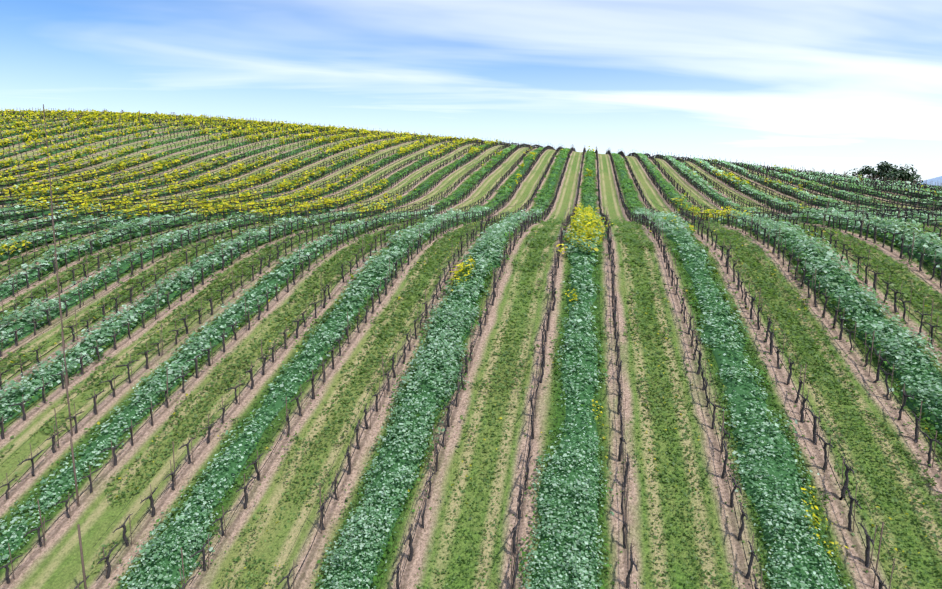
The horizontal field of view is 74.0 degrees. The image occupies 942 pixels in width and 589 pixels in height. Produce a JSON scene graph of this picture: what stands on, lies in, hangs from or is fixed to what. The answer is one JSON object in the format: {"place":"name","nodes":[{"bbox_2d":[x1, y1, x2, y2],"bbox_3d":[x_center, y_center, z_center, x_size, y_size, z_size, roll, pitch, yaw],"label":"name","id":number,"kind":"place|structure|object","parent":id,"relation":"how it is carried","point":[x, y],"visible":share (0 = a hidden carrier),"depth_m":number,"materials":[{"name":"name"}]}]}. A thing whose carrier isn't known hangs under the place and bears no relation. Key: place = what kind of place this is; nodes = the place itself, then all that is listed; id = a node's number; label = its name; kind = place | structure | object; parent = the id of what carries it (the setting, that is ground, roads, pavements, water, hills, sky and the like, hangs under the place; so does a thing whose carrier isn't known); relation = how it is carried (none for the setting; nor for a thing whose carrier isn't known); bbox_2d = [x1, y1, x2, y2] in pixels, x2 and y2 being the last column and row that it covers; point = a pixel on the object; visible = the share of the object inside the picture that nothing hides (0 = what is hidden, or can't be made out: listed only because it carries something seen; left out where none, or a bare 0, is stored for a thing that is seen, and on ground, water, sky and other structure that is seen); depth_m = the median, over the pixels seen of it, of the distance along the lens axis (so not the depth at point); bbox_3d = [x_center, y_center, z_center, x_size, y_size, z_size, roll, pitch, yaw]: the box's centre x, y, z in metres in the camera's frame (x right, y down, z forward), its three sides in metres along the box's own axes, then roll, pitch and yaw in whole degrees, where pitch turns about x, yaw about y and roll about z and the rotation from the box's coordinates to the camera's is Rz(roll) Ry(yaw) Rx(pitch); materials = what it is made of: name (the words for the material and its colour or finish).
{"place":"outdoors","nodes":[
{"label":"outdoors","id":0,"kind":"place"},
{"bbox_2d":[0,115,941,588],"bbox_3d":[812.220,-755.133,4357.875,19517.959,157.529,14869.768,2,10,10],"label":"ground","id":1,"kind":"structure","parent":0,"point":[56,563],"depth_m":18.63,"materials":[{"name":"green plant"}]},
{"bbox_2d":[0,189,941,588],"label":"grass tufts","id":2,"kind":"object","parent":1,"relation":"on","point":[626,237],"visible":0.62,"depth_m":21.69,"materials":[{"name":"green plant"}]},
{"bbox_2d":[0,210,941,588],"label":"vines","id":3,"kind":"object","parent":1,"relation":"on","point":[526,224],"visible":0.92,"depth_m":21.77,"materials":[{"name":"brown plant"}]},
{"bbox_2d":[0,110,941,263],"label":"vines","id":4,"kind":"object","parent":1,"relation":"on","point":[621,153],"visible":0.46,"depth_m":79.71,"materials":[{"name":"green plant"}]},
{"bbox_2d":[0,104,941,588],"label":"wooden posts","id":5,"kind":"object","parent":1,"relation":"on","point":[66,380],"visible":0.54,"depth_m":26.18,"materials":[{"name":"brown wood"}]},
{"bbox_2d":[0,149,941,588],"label":"grapevines","id":6,"kind":"object","parent":5,"relation":"attached to","point":[920,201],"visible":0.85,"depth_m":38.03,"materials":[{"name":"black"}]},
{"bbox_2d":[0,109,941,588],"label":"cover crop","id":7,"kind":"object","parent":1,"relation":"on","point":[586,219],"depth_m":23.16,"materials":[{"name":"green plant"}]},
{"bbox_2d":[846,161,923,183],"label":"oak tree","id":8,"kind":"object","parent":1,"relation":"on","point":[894,173],"depth_m":163.57,"materials":[{"name":"green plant"}]},
{"bbox_2d":[0,0,941,182],"label":"sky","id":9,"kind":"structure","parent":0,"point":[836,86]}
]}

